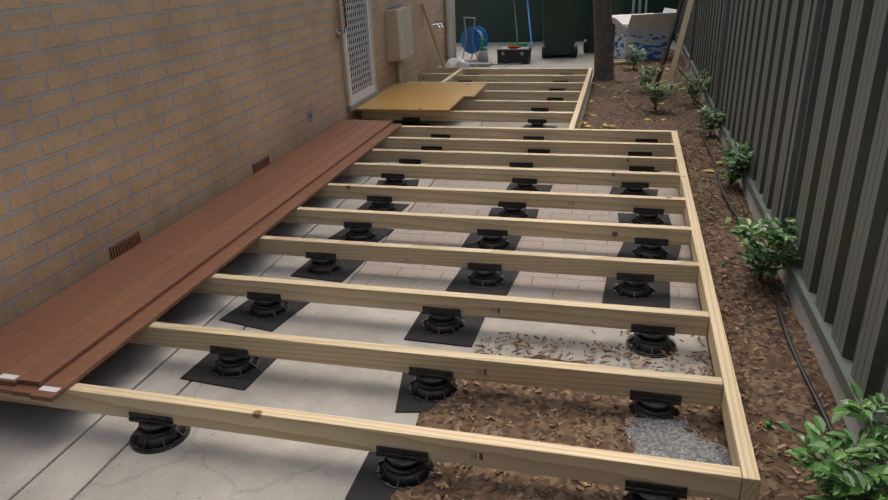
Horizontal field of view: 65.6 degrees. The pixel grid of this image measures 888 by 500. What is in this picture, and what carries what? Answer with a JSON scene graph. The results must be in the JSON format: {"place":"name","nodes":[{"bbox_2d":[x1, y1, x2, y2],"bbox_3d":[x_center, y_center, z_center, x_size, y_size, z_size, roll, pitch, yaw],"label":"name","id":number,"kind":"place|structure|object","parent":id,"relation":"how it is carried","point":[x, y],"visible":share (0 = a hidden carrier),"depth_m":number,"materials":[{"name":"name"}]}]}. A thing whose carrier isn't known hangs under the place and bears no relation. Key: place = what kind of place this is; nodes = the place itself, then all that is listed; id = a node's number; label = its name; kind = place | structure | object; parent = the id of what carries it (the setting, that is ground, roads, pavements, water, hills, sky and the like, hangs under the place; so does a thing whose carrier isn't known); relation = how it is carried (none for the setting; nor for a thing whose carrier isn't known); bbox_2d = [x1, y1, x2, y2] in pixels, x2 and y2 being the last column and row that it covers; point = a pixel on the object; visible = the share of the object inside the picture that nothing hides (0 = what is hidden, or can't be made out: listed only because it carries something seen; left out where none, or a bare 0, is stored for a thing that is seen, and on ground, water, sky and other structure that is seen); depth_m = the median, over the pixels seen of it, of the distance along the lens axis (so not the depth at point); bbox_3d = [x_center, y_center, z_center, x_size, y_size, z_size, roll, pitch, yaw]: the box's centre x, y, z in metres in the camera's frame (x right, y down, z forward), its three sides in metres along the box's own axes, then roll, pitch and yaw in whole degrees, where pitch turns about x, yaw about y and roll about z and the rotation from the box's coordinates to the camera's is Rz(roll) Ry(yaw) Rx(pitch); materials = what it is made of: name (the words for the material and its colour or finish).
{"place":"outdoors","nodes":[
{"label":"outdoors","id":0,"kind":"place"},
{"bbox_2d":[0,252,283,499],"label":"concrete slab","id":1,"kind":"structure","parent":0,"point":[36,441],"depth_m":2.60,"materials":[{"name":"concrete"}]},
{"bbox_2d":[264,120,433,237],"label":"concrete slab","id":2,"kind":"structure","parent":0,"point":[297,230],"depth_m":4.61,"materials":[{"name":"concrete"}]},
{"bbox_2d":[73,302,712,499],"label":"concrete slab","id":3,"kind":"structure","parent":0,"point":[202,464],"depth_m":2.57,"materials":[{"name":"concrete"}]},
{"bbox_2d":[128,412,190,453],"bbox_3d":[-1.002,0.604,2.408,0.204,0.105,0.204,3,24,13],"label":"deck pedestal","id":4,"kind":"object","parent":3,"relation":"on","point":[153,434],"visible":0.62,"depth_m":2.36,"materials":[{"name":"black plastic"}]},
{"bbox_2d":[180,353,275,390],"bbox_3d":[-0.864,0.468,2.831,0.300,0.005,0.300,6,25,18],"label":"rubber pad","id":5,"kind":"object","parent":3,"relation":"on","point":[200,371],"visible":0.5,"depth_m":2.75,"materials":[{"name":"grey"}]},
{"bbox_2d":[210,345,259,378],"bbox_3d":[-0.853,0.429,2.797,0.204,0.105,0.204,5,24,16],"label":"deck pedestal","id":6,"kind":"object","parent":5,"relation":"on","point":[232,363],"visible":0.85,"depth_m":2.75,"materials":[{"name":"black plastic"}]},
{"bbox_2d":[219,299,309,331],"bbox_3d":[-0.842,0.286,3.248,0.300,0.005,0.300,8,26,23],"label":"rubber pad","id":7,"kind":"object","parent":3,"relation":"on","point":[239,315],"visible":0.5,"depth_m":3.18,"materials":[{"name":"grey"}]},
{"bbox_2d":[247,292,289,318],"bbox_3d":[-0.829,0.238,3.235,0.204,0.105,0.204,4,24,14],"label":"deck pedestal","id":8,"kind":"object","parent":7,"relation":"on","point":[266,305],"visible":0.88,"depth_m":3.19,"materials":[{"name":"black plastic"}]},
{"bbox_2d":[345,451,396,499],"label":"rubber pad","id":9,"kind":"object","parent":3,"relation":"on","point":[367,484],"visible":0.36,"depth_m":2.15,"materials":[{"name":"grey"}]},
{"bbox_2d":[376,445,435,489],"bbox_3d":[-0.123,0.660,2.191,0.204,0.105,0.204,4,24,14],"label":"deck pedestal","id":10,"kind":"object","parent":9,"relation":"on","point":[399,469],"visible":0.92,"depth_m":2.15,"materials":[{"name":"black plastic"}]},
{"bbox_2d":[395,372,437,412],"bbox_3d":[-0.019,0.524,2.617,0.300,0.005,0.300,-1,23,4],"label":"rubber pad","id":11,"kind":"object","parent":3,"relation":"on","point":[407,402],"visible":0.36,"depth_m":2.53,"materials":[{"name":"grey"}]},
{"bbox_2d":[408,366,458,402],"bbox_3d":[-0.041,0.480,2.597,0.204,0.105,0.204,5,24,16],"label":"deck pedestal","id":12,"kind":"object","parent":11,"relation":"on","point":[431,385],"visible":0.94,"depth_m":2.55,"materials":[{"name":"black plastic"}]},
{"bbox_2d":[404,312,484,346],"bbox_3d":[0.012,0.335,3.049,0.307,0.005,0.307,4,24,14],"label":"rubber pad","id":13,"kind":"object","parent":3,"relation":"on","point":[466,336],"visible":0.5,"depth_m":2.97,"materials":[{"name":"grey"}]},
{"bbox_2d":[422,306,464,335],"bbox_3d":[-0.003,0.290,3.032,0.204,0.105,0.204,4,24,14],"label":"deck pedestal","id":14,"kind":"object","parent":13,"relation":"on","point":[442,322],"visible":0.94,"depth_m":2.99,"materials":[{"name":"black plastic"}]},
{"bbox_2d":[391,353,728,499],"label":"soil","id":15,"kind":"structure","parent":3,"relation":"on","point":[472,484],"depth_m":2.35,"materials":[{"name":"soil"}]},
{"bbox_2d":[627,390,681,420],"bbox_3d":[0.736,0.529,2.406,0.204,0.105,0.204,4,24,16],"label":"deck pedestal","id":16,"kind":"object","parent":15,"relation":"on","point":[650,405],"visible":0.65,"depth_m":2.37,"materials":[{"name":"black plastic"}]},
{"bbox_2d":[128,322,722,405],"bbox_3d":[-0.417,0.396,2.662,2.795,0.090,0.046,4,24,14],"label":"joist","id":17,"kind":"object","parent":16,"relation":"on","point":[688,388],"visible":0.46,"depth_m":2.54,"materials":[{"name":"brown wood"}]},
{"bbox_2d":[622,480,687,499],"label":"deck pedestal","id":18,"kind":"object","parent":15,"relation":"on","point":[637,490],"visible":0.69,"depth_m":1.97,"materials":[{"name":"black plastic"}]},
{"bbox_2d":[0,383,741,499],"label":"joist","id":19,"kind":"object","parent":18,"relation":"on","point":[707,480],"visible":0.98,"depth_m":2.13,"materials":[{"name":"brown wood"}]},
{"bbox_3d":[-1.247,-0.315,4.244,0.090,0.019,4.020,4,24,14],"label":"merbau board","id":20,"kind":"object","parent":19,"relation":"on","visible":0},
{"bbox_2d":[0,120,361,357],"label":"decking board","id":21,"kind":"object","parent":20,"relation":"on","point":[20,337],"visible":0.71,"depth_m":3.39,"materials":[{"name":"wood"}]},
{"bbox_2d":[624,417,731,499],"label":"gravel patch","id":22,"kind":"object","parent":15,"relation":"on","point":[669,438],"visible":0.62,"depth_m":2.24,"materials":[{"name":"gravel"}]},
{"bbox_2d":[421,330,729,499],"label":"spilled mulch chips","id":23,"kind":"object","parent":3,"relation":"on","point":[442,485],"visible":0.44,"depth_m":2.44,"materials":[{"name":"wood"}]},
{"bbox_2d":[626,324,676,357],"bbox_3d":[0.853,0.344,2.821,0.204,0.105,0.204,4,24,14],"label":"deck pedestal","id":24,"kind":"object","parent":3,"relation":"on","point":[651,341],"visible":0.9,"depth_m":2.78,"materials":[{"name":"black plastic"}]},
{"bbox_2d":[192,274,708,335],"bbox_3d":[-0.303,0.210,3.079,2.795,0.090,0.047,4,24,14],"label":"joist","id":25,"kind":"object","parent":24,"relation":"on","point":[687,322],"visible":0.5,"depth_m":2.96,"materials":[{"name":"brown wood"}]},
{"bbox_2d":[582,53,860,499],"bbox_3d":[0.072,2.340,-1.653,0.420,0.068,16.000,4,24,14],"label":"mulch bed","id":26,"kind":"object","parent":3,"relation":"on","point":[767,408],"visible":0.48,"depth_m":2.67,"materials":[{"name":"wood"}]},
{"bbox_2d":[670,131,760,499],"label":"rim","id":27,"kind":"object","parent":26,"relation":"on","point":[741,451],"visible":0.9,"depth_m":2.46,"materials":[{"name":"brown wood"}]},
{"bbox_2d":[713,138,753,184],"bbox_3d":[1.891,-0.554,4.407,0.348,0.350,0.366,-20,29,-35],"label":"shrub","id":28,"kind":"object","parent":26,"relation":"on","point":[739,160],"visible":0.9,"depth_m":4.40,"materials":[{"name":"green plant"}]},
{"bbox_2d":[710,212,800,280],"bbox_3d":[1.463,-0.002,3.180,0.447,0.348,0.343,-6,24,-8],"label":"shrub","id":29,"kind":"object","parent":26,"relation":"on","point":[757,250],"visible":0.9,"depth_m":3.13,"materials":[{"name":"green plant"}]},
{"bbox_2d":[672,50,842,450],"bbox_3d":[1.701,-0.292,4.176,0.216,0.031,13.201,4,24,14],"label":"irrigation hose","id":30,"kind":"object","parent":26,"relation":"on","point":[820,407],"visible":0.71,"depth_m":2.83,"materials":[{"name":"black"}]},
{"bbox_2d":[777,381,887,499],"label":"shrub","id":31,"kind":"object","parent":26,"relation":"on","point":[838,474],"visible":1,"depth_m":1.82,"materials":[{"name":"green plant"}]},
{"bbox_2d":[675,0,887,463],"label":"fence posts","id":32,"kind":"object","parent":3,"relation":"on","point":[841,367],"visible":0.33,"depth_m":3.07,"materials":[{"name":"metal"}]},
{"bbox_2d":[675,35,887,499],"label":"fence plinth","id":33,"kind":"structure","parent":32,"relation":"attached to","point":[852,424],"depth_m":2.86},
{"bbox_2d":[678,0,887,426],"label":"fence","id":34,"kind":"object","parent":32,"relation":"attached to","point":[838,209],"visible":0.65,"depth_m":2.74,"materials":[{"name":"metal"}]},
{"bbox_2d":[349,122,700,310],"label":"brick paving","id":35,"kind":"structure","parent":0,"point":[580,288],"depth_m":3.78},
{"bbox_2d":[446,267,518,295],"bbox_3d":[0.197,0.154,3.449,0.300,0.005,0.300,5,25,18],"label":"rubber pad","id":36,"kind":"object","parent":35,"relation":"on","point":[459,283],"visible":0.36,"depth_m":3.39,"materials":[{"name":"grey"}]},
{"bbox_2d":[467,263,504,287],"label":"deck pedestal","id":37,"kind":"object","parent":36,"relation":"on","point":[485,276],"visible":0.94,"depth_m":3.39,"materials":[{"name":"black plastic"}]},
{"bbox_2d":[461,233,521,250],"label":"rubber pad","id":38,"kind":"object","parent":35,"relation":"on","point":[472,239],"visible":0.21,"depth_m":3.90,"materials":[{"name":"grey"}]},
{"bbox_2d":[476,229,509,249],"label":"deck pedestal","id":39,"kind":"object","parent":38,"relation":"on","point":[494,239],"visible":0.85,"depth_m":3.80,"materials":[{"name":"black plastic"}]},
{"bbox_2d":[522,124,556,127],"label":"rubber pad","id":40,"kind":"object","parent":35,"relation":"on","point":[526,126],"visible":0.29,"depth_m":6.34,"materials":[{"name":"grey"}]},
{"bbox_2d":[528,119,546,127],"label":"deck pedestal","id":41,"kind":"object","parent":40,"relation":"on","point":[537,123],"visible":0.6,"depth_m":6.19,"materials":[{"name":"black plastic"}]},
{"bbox_2d":[361,111,573,122],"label":"joist","id":42,"kind":"object","parent":41,"relation":"on","point":[515,116],"visible":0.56,"depth_m":6.33,"materials":[{"name":"brown wood"}]},
{"bbox_2d":[353,83,486,111],"bbox_3d":[-0.196,-1.523,6.811,1.010,0.017,1.320,4,24,14],"label":"plywood sheet","id":43,"kind":"object","parent":42,"relation":"on","point":[436,97],"visible":0.85,"depth_m":6.72,"materials":[{"name":"wood"}]},
{"bbox_2d":[609,186,657,195],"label":"rubber pad","id":44,"kind":"object","parent":35,"relation":"on","point":[618,190],"visible":0.21,"depth_m":4.59,"materials":[{"name":"grey"}]},
{"bbox_2d":[619,182,648,195],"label":"deck pedestal","id":45,"kind":"object","parent":44,"relation":"on","point":[634,188],"visible":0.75,"depth_m":4.45,"materials":[{"name":"black plastic"}]},
{"bbox_2d":[339,162,679,187],"bbox_3d":[0.152,-0.529,4.735,2.795,0.090,0.045,4,24,14],"label":"joist","id":46,"kind":"object","parent":45,"relation":"on","point":[579,177],"visible":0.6,"depth_m":4.63,"materials":[{"name":"brown wood"}]},
{"bbox_2d":[602,277,669,308],"bbox_3d":[0.917,0.198,3.275,0.312,0.005,0.312,4,24,14],"label":"rubber pad","id":47,"kind":"object","parent":35,"relation":"on","point":[660,298],"visible":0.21,"depth_m":3.21,"materials":[{"name":"grey"}]},
{"bbox_2d":[613,273,654,299],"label":"deck pedestal","id":48,"kind":"object","parent":47,"relation":"on","point":[633,286],"visible":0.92,"depth_m":3.22,"materials":[{"name":"black plastic"}]},
{"bbox_2d":[243,235,698,282],"bbox_3d":[-0.186,0.020,3.504,2.795,0.090,0.047,4,24,14],"label":"joist","id":49,"kind":"object","parent":48,"relation":"on","point":[612,267],"visible":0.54,"depth_m":3.39,"materials":[{"name":"brown wood"}]},
{"bbox_2d":[618,213,671,225],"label":"rubber pad","id":50,"kind":"object","parent":35,"relation":"on","point":[625,217],"visible":0.36,"depth_m":4.14,"materials":[{"name":"grey"}]},
{"bbox_2d":[631,207,663,224],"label":"deck pedestal","id":51,"kind":"object","parent":50,"relation":"on","point":[649,216],"visible":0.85,"depth_m":4.01,"materials":[{"name":"black plastic"}]},
{"bbox_2d":[312,183,684,213],"bbox_3d":[0.035,-0.340,4.310,2.795,0.090,0.045,4,24,14],"label":"joist","id":52,"kind":"object","parent":51,"relation":"on","point":[609,202],"visible":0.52,"depth_m":4.20,"materials":[{"name":"brown wood"}]},
{"bbox_2d":[617,242,680,260],"bbox_3d":[1.095,0.015,3.679,0.300,0.005,0.300,8,25,22],"label":"rubber pad","id":53,"kind":"object","parent":35,"relation":"on","point":[626,249],"visible":0.29,"depth_m":3.70,"materials":[{"name":"grey"}]},
{"bbox_2d":[632,237,668,259],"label":"deck pedestal","id":54,"kind":"object","parent":53,"relation":"on","point":[649,248],"visible":0.85,"depth_m":3.60,"materials":[{"name":"black plastic"}]},
{"bbox_2d":[281,207,691,245],"bbox_3d":[-0.077,-0.158,3.902,2.795,0.090,0.047,4,24,14],"label":"joist","id":55,"kind":"object","parent":54,"relation":"on","point":[618,232],"visible":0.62,"depth_m":3.79,"materials":[{"name":"brown wood"}]},
{"bbox_2d":[10,124,390,397],"bbox_3d":[-0.981,-0.293,4.168,0.090,0.019,4.020,4,24,14],"label":"decking board","id":56,"kind":"object","parent":55,"relation":"on","point":[23,390],"visible":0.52,"depth_m":2.40,"materials":[{"name":"wood"}]},
{"bbox_2d":[18,120,392,385],"bbox_3d":[-0.970,-0.323,4.188,0.090,0.019,4.000,4,24,14],"label":"decking board","id":57,"kind":"object","parent":56,"relation":"on","point":[46,370],"visible":1,"depth_m":3.14,"materials":[{"name":"wood"}]},
{"bbox_2d":[29,123,401,401],"bbox_3d":[-0.893,-0.284,4.138,0.090,0.019,4.020,4,24,14],"label":"decking board","id":58,"kind":"object","parent":55,"relation":"on","point":[78,369],"visible":1,"depth_m":3.09,"materials":[{"name":"wood"}]},
{"bbox_3d":[-1.160,-0.304,4.210,0.090,0.019,4.020,4,24,14],"label":"merbau board","id":59,"kind":"object","parent":55,"relation":"on","visible":0},
{"bbox_2d":[0,120,372,373],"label":"decking board","id":60,"kind":"object","parent":59,"relation":"on","point":[36,342],"visible":0.71,"depth_m":3.27,"materials":[{"name":"wood"}]},
{"bbox_2d":[456,40,676,73],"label":"concrete yard","id":61,"kind":"structure","parent":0,"point":[582,59],"depth_m":10.30,"materials":[{"name":"concrete"}]},
{"bbox_2d":[461,17,520,64],"bbox_3d":[0.641,-3.036,9.976,0.404,0.633,1.045,-23,31,-39],"label":"hose reel","id":62,"kind":"object","parent":61,"relation":"on","point":[471,43],"visible":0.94,"depth_m":10.15,"materials":[{"name":"blue"}]},
{"bbox_2d":[497,46,531,63],"bbox_3d":[1.014,-2.826,9.946,0.460,0.235,0.237,5,25,17],"label":"toolbox","id":63,"kind":"object","parent":61,"relation":"on","point":[513,54],"visible":1,"depth_m":9.86,"materials":[{"name":"black plastic"}]},
{"bbox_2d":[542,0,578,57],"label":"wheelie bin","id":64,"kind":"object","parent":61,"relation":"on","point":[559,25],"visible":1,"depth_m":10.07,"materials":[{"name":"green"}]},
{"bbox_2d":[455,0,678,42],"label":"back fence palings","id":65,"kind":"object","parent":61,"relation":"on","point":[495,19],"visible":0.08,"depth_m":12.05,"materials":[{"name":"green"}]},
{"bbox_2d":[583,0,623,52],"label":"wheelie bin","id":66,"kind":"object","parent":61,"relation":"on","point":[617,7],"visible":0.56,"depth_m":10.41,"materials":[{"name":"green"}]},
{"bbox_2d":[580,49,721,146],"bbox_3d":[2.328,-1.949,8.006,1.180,0.066,5.600,4,24,14],"label":"mulch bed","id":67,"kind":"object","parent":61,"relation":"on","point":[617,111],"visible":0.5,"depth_m":6.73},
{"bbox_2d":[592,0,615,82],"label":"tree trunk","id":68,"kind":"object","parent":67,"relation":"on","point":[603,48],"visible":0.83,"depth_m":8.03,"materials":[{"name":"brown plant"}]},
{"bbox_2d":[614,32,669,60],"bbox_3d":[2.768,-2.870,9.641,0.724,0.386,0.554,-4,24,-5],"label":"plastic wrap on box","id":69,"kind":"object","parent":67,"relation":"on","point":[653,45],"visible":0.69,"depth_m":9.41,"materials":[{"name":"plastic"}]},
{"bbox_2d":[612,8,676,58],"bbox_3d":[2.714,-3.010,9.610,0.872,0.644,0.800,-4,24,-5],"label":"cardboard box","id":70,"kind":"object","parent":67,"relation":"on","point":[639,24],"visible":0.56,"depth_m":9.33,"materials":[{"name":"cardboard"}]},
{"bbox_2d":[635,77,678,110],"bbox_3d":[2.023,-1.458,6.492,0.344,0.336,0.443,-7,24,-10],"label":"shrub","id":71,"kind":"object","parent":67,"relation":"on","point":[661,91],"visible":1,"depth_m":6.52,"materials":[{"name":"green plant"}]},
{"bbox_2d":[665,0,694,93],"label":"timber plank","id":72,"kind":"object","parent":67,"relation":"on","point":[681,38],"visible":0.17,"depth_m":7.16,"materials":[{"name":"wood"}]},
{"bbox_2d":[693,105,726,135],"bbox_3d":[2.210,-1.080,5.600,0.390,0.338,0.381,4,24,14],"label":"shrub","id":73,"kind":"object","parent":67,"relation":"on","point":[712,121],"visible":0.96,"depth_m":5.61,"materials":[{"name":"green plant"}]},
{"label":"soil base","id":74,"kind":"structure","parent":0,"visible":0},
{"bbox_2d":[11,296,247,499],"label":"concrete slab","id":75,"kind":"object","parent":74,"relation":"on","point":[75,469],"depth_m":2.40,"materials":[{"name":"concrete"}]},
{"bbox_2d":[0,0,456,328],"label":"brick wall","id":76,"kind":"structure","parent":74,"relation":"on","point":[123,119],"depth_m":3.60,"materials":[{"name":"brick"}]},
{"bbox_2d":[109,230,141,259],"bbox_3d":[-1.638,-0.024,3.538,0.019,0.075,0.228,4,24,14],"label":"air vent","id":77,"kind":"object","parent":76,"relation":"attached to","point":[124,245],"visible":0.96,"depth_m":3.53,"materials":[{"name":"ceramic"}]},
{"bbox_2d":[336,0,376,105],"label":"door frame","id":78,"kind":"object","parent":76,"relation":"attached to","point":[345,66],"depth_m":6.16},
{"bbox_2d":[345,0,369,93],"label":"security screen door","id":79,"kind":"structure","parent":76,"relation":"attached to","point":[357,46],"depth_m":6.41,"materials":[{"name":"metal"}]},
{"bbox_2d":[344,0,374,103],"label":"door frame","id":80,"kind":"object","parent":79,"relation":"attached to","point":[362,93],"depth_m":6.45,"materials":[{"name":"white metal"}]},
{"bbox_2d":[384,6,413,60],"bbox_3d":[-0.473,-2.322,7.383,0.142,0.510,0.510,4,24,14],"label":"meter box","id":81,"kind":"object","parent":76,"relation":"attached to","point":[398,26],"visible":1,"depth_m":7.22,"materials":[{"name":"beige paint"}]},
{"bbox_2d":[445,0,454,60],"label":"downpipes","id":82,"kind":"object","parent":76,"relation":"attached to","point":[450,29],"visible":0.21,"depth_m":9.51,"materials":[{"name":"white"}]},
{"bbox_2d":[260,121,482,283],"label":"concrete slab","id":83,"kind":"structure","parent":74,"relation":"on","point":[285,266],"depth_m":4.17,"materials":[{"name":"concrete"}]},
{"bbox_2d":[290,259,363,282],"bbox_3d":[-0.611,0.091,3.674,0.300,0.005,0.300,6,25,18],"label":"rubber pad","id":84,"kind":"object","parent":83,"relation":"on","point":[349,268],"visible":0.5,"depth_m":3.61,"materials":[{"name":"grey"}]},
{"bbox_2d":[305,252,342,275],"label":"deck pedestal","id":85,"kind":"object","parent":84,"relation":"on","point":[322,264],"visible":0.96,"depth_m":3.60,"materials":[{"name":"black plastic"}]},
{"bbox_2d":[328,228,393,241],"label":"rubber pad","id":86,"kind":"object","parent":83,"relation":"on","point":[382,233],"visible":0.29,"depth_m":4.08,"materials":[{"name":"grey"}]},
{"bbox_2d":[344,222,376,241],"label":"deck pedestal","id":87,"kind":"object","parent":86,"relation":"on","point":[361,231],"visible":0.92,"depth_m":3.99,"materials":[{"name":"black plastic"}]},
{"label":"rubber pad","id":88,"kind":"object","parent":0,"visible":0},
{"bbox_2d":[629,166,654,171],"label":"deck pedestal","id":89,"kind":"object","parent":88,"relation":"on","point":[642,168],"visible":0.23,"depth_m":4.77,"materials":[{"name":"black plastic"}]},
{"bbox_2d":[358,149,676,170],"bbox_3d":[0.242,-0.675,5.063,2.795,0.090,0.048,4,24,14],"label":"joist","id":90,"kind":"object","parent":89,"relation":"on","point":[615,162],"visible":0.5,"depth_m":4.95,"materials":[{"name":"brown wood"}]},
{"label":"rubber pad","id":91,"kind":"object","parent":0,"visible":0},
{"bbox_2d":[628,151,651,156],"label":"deck pedestal","id":92,"kind":"object","parent":91,"relation":"on","point":[639,153],"visible":0.12,"depth_m":5.10,"materials":[{"name":"black plastic"}]},
{"bbox_2d":[374,137,673,156],"bbox_3d":[0.332,-0.821,5.391,2.795,0.090,0.048,4,24,14],"label":"joist","id":93,"kind":"object","parent":92,"relation":"on","point":[561,147],"visible":0.65,"depth_m":5.29,"materials":[{"name":"brown wood"}]},
{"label":"rubber pad","id":94,"kind":"object","parent":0,"visible":0},
{"bbox_2d":[635,139,657,142],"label":"deck pedestal","id":95,"kind":"object","parent":94,"relation":"on","point":[646,140],"visible":0.21,"depth_m":5.43,"materials":[{"name":"black plastic"}]},
{"bbox_2d":[388,125,670,142],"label":"joist","id":96,"kind":"object","parent":95,"relation":"on","point":[612,135],"visible":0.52,"depth_m":5.62,"materials":[{"name":"brown wood"}]},
{"bbox_2d":[0,384,16,393],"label":"decking board","id":97,"kind":"object","parent":96,"relation":"on","point":[5,388],"visible":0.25,"depth_m":2.41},
{"bbox_2d":[0,120,381,385],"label":"decking board","id":98,"kind":"object","parent":97,"relation":"on","point":[35,358],"visible":0.73,"depth_m":3.17,"materials":[{"name":"wood"}]},
{"bbox_2d":[568,68,592,128],"bbox_3d":[1.403,-1.549,6.959,0.047,0.090,3.060,4,24,14],"label":"rim","id":99,"kind":"object","parent":96,"relation":"attached to","point":[574,122],"visible":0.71,"depth_m":6.59,"materials":[{"name":"brown wood"}]},
{"bbox_3d":[-1.338,-0.318,4.259,0.090,0.019,4.020,4,24,14],"label":"merbau board","id":100,"kind":"object","parent":96,"relation":"on","visible":0},
{"bbox_2d":[0,120,351,342],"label":"decking board","id":101,"kind":"object","parent":100,"relation":"on","point":[33,315],"visible":0.73,"depth_m":3.50,"materials":[{"name":"wood"}]},
{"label":"deck pedestal","id":102,"kind":"object","parent":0,"visible":0},
{"bbox_2d":[451,100,577,110],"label":"joist","id":103,"kind":"object","parent":102,"relation":"on","point":[518,105],"visible":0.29,"depth_m":6.70,"materials":[{"name":"brown wood"}]},
{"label":"deck pedestal","id":104,"kind":"object","parent":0,"visible":0},
{"bbox_2d":[462,90,580,100],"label":"joist","id":105,"kind":"object","parent":104,"relation":"on","point":[521,95],"visible":0.4,"depth_m":7.13,"materials":[{"name":"brown wood"}]},
{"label":"deck pedestal","id":106,"kind":"object","parent":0,"visible":0},
{"bbox_2d":[406,82,583,90],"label":"joist","id":107,"kind":"object","parent":106,"relation":"on","point":[530,86],"visible":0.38,"depth_m":7.57,"materials":[{"name":"brown wood"}]},
{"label":"deck pedestal","id":108,"kind":"object","parent":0,"visible":0},
{"bbox_2d":[454,75,586,81],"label":"joist","id":109,"kind":"object","parent":108,"relation":"on","point":[522,78],"visible":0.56,"depth_m":8.03,"materials":[{"name":"brown wood"}]},
{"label":"deck pedestal","id":110,"kind":"object","parent":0,"visible":0},
{"bbox_2d":[463,68,588,74],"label":"joist","id":111,"kind":"object","parent":110,"relation":"on","point":[526,71],"visible":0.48,"depth_m":8.46,"materials":[{"name":"brown wood"}]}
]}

